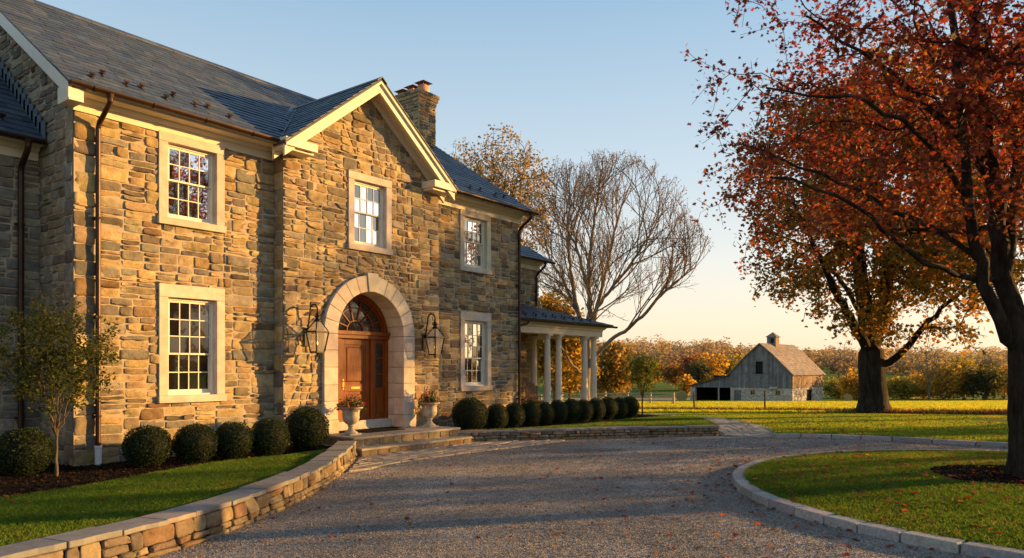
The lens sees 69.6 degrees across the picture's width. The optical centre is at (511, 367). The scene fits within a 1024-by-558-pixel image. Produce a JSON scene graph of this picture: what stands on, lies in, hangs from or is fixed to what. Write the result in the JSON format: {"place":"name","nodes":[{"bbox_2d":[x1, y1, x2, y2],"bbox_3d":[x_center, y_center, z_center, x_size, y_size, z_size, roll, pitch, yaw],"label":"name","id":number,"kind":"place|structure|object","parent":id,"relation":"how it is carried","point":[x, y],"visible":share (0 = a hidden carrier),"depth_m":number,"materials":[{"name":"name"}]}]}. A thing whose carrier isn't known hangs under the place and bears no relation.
{"place":"outdoors","nodes":[
{"label":"outdoors","id":0,"kind":"place"},
{"bbox_2d":[0,448,327,545],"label":"lawn","id":1,"kind":"structure","parent":0,"point":[319,451],"depth_m":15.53,"materials":[{"name":"green plant"}]},
{"bbox_2d":[3,417,712,526],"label":"fallen leaves","id":2,"kind":"object","parent":1,"relation":"on","point":[279,462],"visible":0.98,"depth_m":12.03,"materials":[{"name":"orange plant"}]},
{"bbox_2d":[37,0,1023,354],"label":"sky","id":3,"kind":"structure","parent":0,"point":[569,77],"materials":[{"name":"blue"}]},
{"bbox_2d":[511,422,596,428],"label":"lawn","id":4,"kind":"structure","parent":0,"point":[563,425],"depth_m":22.66,"materials":[{"name":"green plant"}]},
{"bbox_2d":[460,415,719,430],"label":"grass","id":5,"kind":"structure","parent":4,"relation":"on","point":[681,420],"depth_m":23.26,"materials":[{"name":"green plant"}]},
{"bbox_2d":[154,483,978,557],"bbox_3d":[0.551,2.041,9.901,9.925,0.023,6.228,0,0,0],"label":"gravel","id":6,"kind":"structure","parent":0,"point":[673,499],"depth_m":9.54,"materials":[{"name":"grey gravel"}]},
{"bbox_2d":[152,436,1007,557],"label":"driveway","id":7,"kind":"structure","parent":0,"point":[708,464],"depth_m":10.43,"materials":[{"name":"grey gravel"}]},
{"bbox_2d":[346,440,571,472],"bbox_3d":[-1.533,2.021,18.089,1.960,0.042,7.842,0,0,38],"label":"stone apron","id":8,"kind":"object","parent":7,"relation":"on","point":[375,461],"visible":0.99,"depth_m":17.63,"materials":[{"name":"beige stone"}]},
{"bbox_2d":[200,436,1005,557],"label":"fallen leaves","id":9,"kind":"object","parent":7,"relation":"on","point":[696,547],"visible":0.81,"depth_m":10.95,"materials":[{"name":"orange plant"}]},
{"bbox_2d":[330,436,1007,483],"bbox_3d":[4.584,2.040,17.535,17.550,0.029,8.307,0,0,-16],"label":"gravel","id":10,"kind":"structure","parent":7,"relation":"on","point":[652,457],"depth_m":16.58,"materials":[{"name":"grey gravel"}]},
{"bbox_2d":[732,449,1023,557],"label":"granite kerb","id":11,"kind":"structure","parent":7,"relation":"on","point":[742,485],"depth_m":9.07,"materials":[{"name":"grey stone"}]},
{"bbox_2d":[538,398,689,399],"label":"stubble field","id":12,"kind":"structure","parent":0,"point":[638,398],"depth_m":131.91,"materials":[{"name":"plant"}]},
{"bbox_2d":[538,356,1007,442],"bbox_3d":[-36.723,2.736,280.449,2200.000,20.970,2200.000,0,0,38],"label":"terrain","id":13,"kind":"structure","parent":0,"point":[662,387],"depth_m":163.60,"materials":[{"name":"green plant"}]},
{"bbox_2d":[0,445,331,496],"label":"mulch bed","id":14,"kind":"object","parent":13,"relation":"on","point":[6,490],"visible":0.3,"depth_m":12.80,"materials":[{"name":"brown wood"}]},
{"bbox_2d":[0,427,54,474],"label":"boxwood","id":15,"kind":"object","parent":14,"relation":"on","point":[24,450],"visible":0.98,"depth_m":12.62,"materials":[{"name":"green plant"}]},
{"bbox_2d":[0,289,122,476],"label":"young tree","id":16,"kind":"object","parent":14,"relation":"on","point":[52,363],"visible":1,"depth_m":12.36,"materials":[{"name":"green plant"}]},
{"bbox_2d":[120,424,174,466],"bbox_3d":[-6.845,1.444,13.823,0.920,0.776,0.983,0,0,-8],"label":"boxwood","id":17,"kind":"object","parent":14,"relation":"on","point":[147,446],"visible":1,"depth_m":13.57,"materials":[{"name":"green plant"}]},
{"bbox_2d":[172,422,218,462],"bbox_3d":[-6.173,1.451,14.369,0.900,0.774,0.896,0,0,27],"label":"boxwood","id":18,"kind":"object","parent":14,"relation":"on","point":[196,442],"visible":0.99,"depth_m":14.12,"materials":[{"name":"green plant"}]},
{"bbox_2d":[214,421,255,458],"bbox_3d":[-5.639,1.455,14.900,0.887,0.773,0.834,0,0,11],"label":"boxwood","id":19,"kind":"object","parent":14,"relation":"on","point":[235,439],"visible":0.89,"depth_m":14.68,"materials":[{"name":"green plant"}]},
{"bbox_2d":[250,417,290,456],"bbox_3d":[-5.073,1.442,15.386,0.866,0.831,0.888,0,0,8],"label":"boxwood","id":20,"kind":"object","parent":14,"relation":"on","point":[271,437],"visible":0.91,"depth_m":15.14,"materials":[{"name":"green plant"}]},
{"bbox_2d":[284,406,329,449],"bbox_3d":[-4.604,1.352,16.552,1.058,1.005,1.042,0,0,33],"label":"boxwood","id":21,"kind":"object","parent":14,"relation":"on","point":[307,429],"visible":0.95,"depth_m":16.27,"materials":[{"name":"green plant"}]},
{"bbox_2d":[0,441,356,557],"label":"retaining wall","id":22,"kind":"structure","parent":13,"relation":"on","point":[170,530],"depth_m":8.61,"materials":[{"name":"beige stone"}]},
{"bbox_2d":[0,0,555,465],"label":"stone house","id":23,"kind":"structure","parent":13,"relation":"on","point":[206,232],"depth_m":16.81,"materials":[{"name":"brown stone"}]},
{"bbox_2d":[157,130,226,233],"bbox_3d":[-6.879,-3.925,15.748,0.300,1.910,1.510,0,0,38],"label":"window","id":24,"kind":"structure","parent":23,"relation":"in","point":[191,172],"depth_m":15.79,"materials":[{"name":"white paint"}]},
{"bbox_2d":[157,283,226,402],"bbox_3d":[-6.876,-0.505,15.751,0.300,2.470,1.510,0,0,38],"label":"window","id":25,"kind":"structure","parent":23,"relation":"in","point":[191,319],"depth_m":15.79,"materials":[{"name":"white paint"}]},
{"bbox_2d":[304,304,328,356],"bbox_3d":[-4.665,-0.884,17.394,0.625,1.269,0.409,0,0,38],"label":"wall lantern","id":26,"kind":"object","parent":23,"relation":"attached to","point":[317,320],"depth_m":17.33,"materials":[{"name":"black metal"}]},
{"bbox_2d":[342,338,369,420],"bbox_3d":[-4.150,0.310,19.521,0.130,2.160,1.000,0,0,38],"label":"door","id":27,"kind":"structure","parent":23,"relation":"in","point":[355,352],"depth_m":19.59,"materials":[{"name":"brown wood"}]},
{"bbox_2d":[347,170,392,255],"bbox_3d":[-3.759,-4.005,19.233,0.300,1.990,1.510,0,0,38],"label":"window","id":28,"kind":"structure","parent":23,"relation":"in","point":[369,197],"depth_m":19.32,"materials":[{"name":"white paint"}]},
{"bbox_2d":[423,314,444,357],"bbox_3d":[-2.228,-0.884,20.566,0.625,1.269,0.409,0,0,38],"label":"wall lantern","id":29,"kind":"object","parent":23,"relation":"attached to","point":[425,337],"depth_m":20.49,"materials":[{"name":"black metal"}]},
{"bbox_2d":[459,208,491,274],"bbox_3d":[-1.210,-3.925,23.126,0.300,1.890,1.510,0,0,38],"label":"window","id":30,"kind":"structure","parent":23,"relation":"in","point":[475,228],"depth_m":23.23,"materials":[{"name":"white paint"}]},
{"bbox_2d":[459,311,492,390],"bbox_3d":[-1.197,-0.510,23.142,0.300,2.460,1.510,0,0,38],"label":"window","id":31,"kind":"structure","parent":23,"relation":"in","point":[475,327],"depth_m":23.25,"materials":[{"name":"white paint"}]},
{"bbox_2d":[322,426,471,457],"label":"entrance steps","id":32,"kind":"structure","parent":13,"relation":"on","point":[383,442],"depth_m":18.22,"materials":[{"name":"beige stone"}]},
{"bbox_2d":[339,407,362,435],"bbox_3d":[-3.907,1.297,17.859,0.577,0.692,0.577,0,0,38],"label":"stone urn","id":33,"kind":"object","parent":32,"relation":"on","point":[350,418],"visible":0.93,"depth_m":17.71,"materials":[{"name":"beige stone"}]},
{"bbox_2d":[332,391,367,414],"bbox_3d":[-3.932,0.866,17.896,0.760,0.612,0.739,0,0,24],"label":"geranium","id":34,"kind":"object","parent":33,"relation":"in","point":[350,405],"visible":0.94,"depth_m":17.79,"materials":[{"name":"pink plant"}]},
{"bbox_2d":[355,427,404,432],"bbox_3d":[-3.473,1.613,19.064,0.700,0.018,1.300,0,0,38],"label":"doormat","id":35,"kind":"object","parent":32,"relation":"on","point":[377,430],"visible":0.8,"depth_m":18.97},
{"bbox_2d":[419,402,439,427],"bbox_3d":[-2.264,1.297,20.228,0.577,0.692,0.577,0,0,38],"label":"stone urn","id":36,"kind":"object","parent":32,"relation":"on","point":[429,412],"visible":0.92,"depth_m":20.09,"materials":[{"name":"beige stone"}]},
{"bbox_2d":[414,386,445,411],"bbox_3d":[-2.233,0.861,20.251,0.781,0.746,0.805,0,0,38],"label":"geranium","id":37,"kind":"object","parent":36,"relation":"in","point":[429,399],"visible":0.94,"depth_m":20.16,"materials":[{"name":"green plant"}]},
{"bbox_2d":[444,136,489,177],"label":"oak tree","id":38,"kind":"object","parent":13,"relation":"on","point":[459,148],"visible":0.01,"depth_m":65.51,"materials":[{"name":"brown plant"}]},
{"bbox_2d":[456,123,562,252],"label":"oak tree","id":39,"kind":"object","parent":13,"relation":"on","point":[492,167],"visible":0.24,"depth_m":58.73,"materials":[{"name":"orange plant"}]},
{"bbox_2d":[538,289,585,401],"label":"golden tree","id":40,"kind":"object","parent":13,"relation":"on","point":[571,347],"visible":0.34,"depth_m":70.67,"materials":[{"name":"orange plant"}]},
{"bbox_2d":[459,414,666,429],"bbox_3d":[2.024,1.826,24.367,9.515,0.021,10.890,0,0,38],"label":"mulch bed","id":41,"kind":"object","parent":13,"relation":"on","point":[570,422],"visible":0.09,"depth_m":24.59,"materials":[{"name":"brown wood"}]},
{"bbox_2d":[451,397,488,429],"bbox_3d":[-1.221,1.322,21.307,1.138,0.967,1.106,0,0,-16],"label":"boxwood","id":42,"kind":"object","parent":41,"relation":"on","point":[470,413],"visible":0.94,"depth_m":21.00,"materials":[{"name":"green plant"}]},
{"bbox_2d":[486,403,508,428],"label":"boxwood","id":43,"kind":"object","parent":41,"relation":"on","point":[498,418],"visible":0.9,"depth_m":21.64,"materials":[{"name":"green plant"}]},
{"bbox_2d":[505,402,525,426],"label":"boxwood","id":44,"kind":"object","parent":41,"relation":"on","point":[516,412],"visible":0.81,"depth_m":22.23,"materials":[{"name":"green plant"}]},
{"bbox_2d":[522,400,541,425],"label":"boxwood","id":45,"kind":"object","parent":41,"relation":"on","point":[532,412],"visible":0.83,"depth_m":22.74,"materials":[{"name":"green plant"}]},
{"bbox_2d":[536,401,554,424],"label":"boxwood","id":46,"kind":"object","parent":41,"relation":"on","point":[547,416],"visible":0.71,"depth_m":23.14,"materials":[{"name":"green plant"}]},
{"bbox_2d":[549,400,567,423],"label":"boxwood","id":47,"kind":"object","parent":41,"relation":"on","point":[561,410],"visible":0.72,"depth_m":23.65,"materials":[{"name":"green plant"}]},
{"bbox_2d":[564,398,581,421],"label":"boxwood","id":48,"kind":"object","parent":41,"relation":"on","point":[574,407],"visible":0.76,"depth_m":24.23,"materials":[{"name":"green plant"}]},
{"bbox_2d":[578,399,593,420],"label":"boxwood","id":49,"kind":"object","parent":41,"relation":"on","point":[587,410],"visible":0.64,"depth_m":24.73,"materials":[{"name":"green plant"}]},
{"bbox_2d":[589,397,605,419],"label":"boxwood","id":50,"kind":"object","parent":41,"relation":"on","point":[598,405],"visible":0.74,"depth_m":25.24,"materials":[{"name":"green plant"}]},
{"bbox_2d":[602,396,618,418],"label":"boxwood","id":51,"kind":"object","parent":41,"relation":"on","point":[611,406],"visible":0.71,"depth_m":25.72,"materials":[{"name":"green plant"}]},
{"bbox_2d":[614,397,628,418],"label":"boxwood","id":52,"kind":"object","parent":41,"relation":"on","point":[623,410],"visible":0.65,"depth_m":26.24,"materials":[{"name":"green plant"}]},
{"bbox_2d":[624,396,639,416],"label":"boxwood","id":53,"kind":"object","parent":41,"relation":"on","point":[633,405],"visible":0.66,"depth_m":26.83,"materials":[{"name":"green plant"}]},
{"bbox_2d":[620,351,665,415],"bbox_3d":[4.947,0.608,27.871,1.616,2.531,1.682,0,0,38],"label":"young tree","id":54,"kind":"object","parent":41,"relation":"on","point":[640,366],"visible":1,"depth_m":27.71,"materials":[{"name":"green plant"}]},
{"bbox_2d":[521,304,617,403],"bbox_3d":[0.735,-0.267,28.763,3.915,4.634,6.810,0,0,38],"label":"side porch","id":55,"kind":"object","parent":13,"relation":"on","point":[546,325],"visible":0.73,"depth_m":28.17,"materials":[{"name":"beige paint"}]},
{"bbox_2d":[521,398,531,404],"bbox_3d":[0.422,1.395,27.547,0.480,0.490,0.480,0,0,38],"label":"porch table","id":56,"kind":"object","parent":55,"relation":"on","point":[522,399],"visible":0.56,"depth_m":27.57,"materials":[{"name":"brown wood"}]},
{"bbox_2d":[522,382,543,402],"bbox_3d":[0.860,1.103,28.390,0.810,1.089,0.845,0,0,-24],"label":"porch chair","id":57,"kind":"object","parent":55,"relation":"on","point":[532,395],"visible":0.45,"depth_m":28.60,"materials":[{"name":"brown wood"}]},
{"bbox_2d":[541,339,602,398],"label":"golden tree","id":58,"kind":"object","parent":13,"relation":"on","point":[575,386],"visible":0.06,"depth_m":78.98,"materials":[{"name":"orange plant"}]},
{"bbox_2d":[457,425,718,441],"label":"retaining wall","id":59,"kind":"structure","parent":13,"relation":"on","point":[600,432],"depth_m":21.17,"materials":[{"name":"grey stone"}]},
{"bbox_2d":[538,392,674,402],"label":"rail fence","id":60,"kind":"object","parent":13,"relation":"on","point":[650,396],"visible":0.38,"depth_m":74.66,"materials":[{"name":"grey wood"}]},
{"bbox_2d":[590,340,636,397],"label":"golden tree","id":61,"kind":"object","parent":13,"relation":"on","point":[612,355],"visible":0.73,"depth_m":92.97,"materials":[{"name":"orange plant"}]},
{"bbox_2d":[520,149,713,400],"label":"bare tree","id":62,"kind":"object","parent":13,"relation":"on","point":[588,282],"visible":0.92,"depth_m":45.44,"materials":[{"name":"brown plant"}]},
{"bbox_2d":[538,391,765,407],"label":"wire fence","id":63,"kind":"object","parent":13,"relation":"on","point":[694,396],"visible":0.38,"depth_m":40.59,"materials":[{"name":"wood"}]},
{"bbox_2d":[646,361,668,387],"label":"autumn tree","id":64,"kind":"object","parent":13,"relation":"on","point":[660,369],"visible":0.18,"depth_m":188.91,"materials":[{"name":"orange plant"}]},
{"bbox_2d":[660,360,687,388],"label":"autumn tree","id":65,"kind":"object","parent":13,"relation":"on","point":[671,371],"visible":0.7,"depth_m":184.01,"materials":[{"name":"orange plant"}]},
{"bbox_2d":[676,391,686,400],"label":"hay bale","id":66,"kind":"object","parent":13,"relation":"on","point":[681,395],"visible":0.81,"depth_m":117.51},
{"bbox_2d":[675,374,697,395],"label":"autumn tree","id":67,"kind":"object","parent":13,"relation":"on","point":[685,382],"visible":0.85,"depth_m":149.13,"materials":[{"name":"orange plant"}]},
{"bbox_2d":[678,351,707,374],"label":"autumn tree","id":68,"kind":"object","parent":13,"relation":"on","point":[688,360],"visible":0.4,"depth_m":177.49,"materials":[{"name":"orange plant"}]},
{"bbox_2d":[684,358,714,383],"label":"autumn tree","id":69,"kind":"object","parent":13,"relation":"on","point":[700,372],"visible":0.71,"depth_m":158.82,"materials":[{"name":"green plant"}]},
{"bbox_2d":[689,351,729,378],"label":"autumn tree","id":70,"kind":"object","parent":13,"relation":"on","point":[713,361],"visible":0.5,"depth_m":170.73,"materials":[{"name":"orange plant"}]},
{"bbox_2d":[714,353,739,374],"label":"autumn tree","id":71,"kind":"object","parent":13,"relation":"on","point":[730,368],"visible":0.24,"depth_m":174.75,"materials":[{"name":"orange plant"}]},
{"bbox_2d":[725,353,744,363],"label":"autumn tree","id":72,"kind":"object","parent":13,"relation":"on","point":[739,357],"visible":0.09,"depth_m":179.16,"materials":[{"name":"orange plant"}]},
{"bbox_2d":[688,332,825,400],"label":"wooden barn","id":73,"kind":"structure","parent":13,"relation":"on","point":[773,368],"depth_m":115.44,"materials":[{"name":"grey wood"}]},
{"bbox_2d":[735,391,740,400],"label":"door","id":74,"kind":"structure","parent":73,"relation":"in","point":[737,393],"depth_m":116.66,"materials":[{"name":"grey wood"}]},
{"bbox_2d":[596,334,1007,377],"bbox_3d":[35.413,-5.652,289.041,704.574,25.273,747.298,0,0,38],"label":"distant woods","id":75,"kind":"object","parent":13,"relation":"on","point":[665,350],"visible":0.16,"depth_m":300.77,"materials":[{"name":"orange plant"}]},
{"bbox_2d":[639,406,1006,414],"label":"tall weeds","id":76,"kind":"object","parent":13,"relation":"on","point":[986,411],"visible":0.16,"depth_m":35.20,"materials":[{"name":"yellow plant"}]},
{"bbox_2d":[823,377,851,398],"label":"hedge bush","id":77,"kind":"object","parent":13,"relation":"on","point":[832,389],"visible":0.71,"depth_m":139.10,"materials":[{"name":"green plant"}]},
{"bbox_2d":[822,340,857,379],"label":"bare tree","id":78,"kind":"object","parent":13,"relation":"on","point":[843,367],"visible":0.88,"depth_m":149.89,"materials":[{"name":"brown plant"}]},
{"bbox_2d":[837,367,858,399],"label":"hedge bush","id":79,"kind":"object","parent":13,"relation":"on","point":[849,387],"visible":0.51,"depth_m":121.63,"materials":[{"name":"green plant"}]},
{"bbox_2d":[843,394,852,400],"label":"hay bale","id":80,"kind":"object","parent":13,"relation":"on","point":[847,397],"visible":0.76,"depth_m":111.66},
{"bbox_2d":[712,8,1023,413],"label":"maple tree","id":81,"kind":"object","parent":13,"relation":"on","point":[871,326],"visible":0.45,"depth_m":34.06,"materials":[{"name":"orange plant"}]},
{"bbox_2d":[769,413,1007,438],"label":"fallen leaves","id":82,"kind":"object","parent":13,"relation":"on","point":[893,424],"visible":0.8,"depth_m":24.86,"materials":[{"name":"orange plant"}]},
{"bbox_2d":[771,433,1007,447],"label":"granite kerb","id":83,"kind":"structure","parent":13,"relation":"on","point":[912,439],"depth_m":20.47,"materials":[{"name":"grey stone"}]},
{"bbox_2d":[886,373,922,399],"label":"hedge bush","id":84,"kind":"object","parent":13,"relation":"on","point":[901,387],"visible":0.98,"depth_m":130.91,"materials":[{"name":"green plant"}]},
{"bbox_2d":[906,372,939,398],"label":"hedge bush","id":85,"kind":"object","parent":13,"relation":"on","point":[917,378],"visible":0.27,"depth_m":135.36,"materials":[{"name":"green plant"}]},
{"bbox_2d":[907,345,947,399],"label":"bare tree","id":86,"kind":"object","parent":13,"relation":"on","point":[929,382],"visible":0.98,"depth_m":119.83,"materials":[{"name":"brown plant"}]},
{"bbox_2d":[915,362,968,399],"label":"hedge bush","id":87,"kind":"object","parent":13,"relation":"on","point":[947,385],"visible":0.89,"depth_m":126.83,"materials":[{"name":"green plant"}]},
{"bbox_2d":[940,355,990,399],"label":"autumn tree","id":88,"kind":"object","parent":13,"relation":"on","point":[967,362],"visible":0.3,"depth_m":129.16,"materials":[{"name":"orange plant"}]},
{"bbox_2d":[962,360,1007,399],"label":"hedge bush","id":89,"kind":"object","parent":13,"relation":"on","point":[985,382],"visible":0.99,"depth_m":122.95,"materials":[{"name":"green plant"}]},
{"bbox_2d":[991,364,1007,398],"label":"hedge bush","id":90,"kind":"object","parent":13,"relation":"on","point":[1002,370],"visible":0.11,"depth_m":135.76,"materials":[{"name":"plant"}]},
{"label":"stone walk bedding","id":91,"kind":"structure","parent":13,"relation":"on","visible":0},
{"bbox_2d":[640,413,773,437],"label":"stone walk","id":92,"kind":"structure","parent":91,"relation":"on","point":[740,427],"depth_m":23.27,"materials":[{"name":"grey stone"}]},
{"bbox_2d":[539,400,1007,413],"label":"field grass","id":93,"kind":"structure","parent":0,"point":[953,404],"depth_m":58.05,"materials":[{"name":"green plant"}]},
{"bbox_2d":[638,412,1008,441],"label":"grass","id":94,"kind":"structure","parent":0,"point":[780,424],"depth_m":25.23,"materials":[{"name":"green plant"}]},
{"bbox_2d":[742,449,1023,549],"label":"island lawn","id":95,"kind":"structure","parent":0,"point":[932,508],"depth_m":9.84,"materials":[{"name":"green plant"}]},
{"bbox_2d":[745,449,1023,536],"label":"fallen leaves","id":96,"kind":"object","parent":95,"relation":"on","point":[899,490],"visible":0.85,"depth_m":12.32,"materials":[{"name":"orange plant"}]},
{"bbox_2d":[930,465,1020,484],"bbox_3d":[8.682,1.840,12.611,2.667,0.039,2.677,0,0,38],"label":"mulch ring","id":97,"kind":"object","parent":95,"relation":"on","point":[975,478],"visible":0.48,"depth_m":12.62,"materials":[{"name":"brown soil"}]},
{"bbox_2d":[680,0,1023,477],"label":"maple tree","id":98,"kind":"object","parent":97,"relation":"on","point":[988,69],"visible":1,"depth_m":12.40,"materials":[{"name":"red plant"}]},
{"bbox_2d":[930,464,1023,483],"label":"mulch chips","id":99,"kind":"object","parent":97,"relation":"on","point":[976,475],"visible":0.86,"depth_m":12.76,"materials":[{"name":"brown wood"}]}
]}

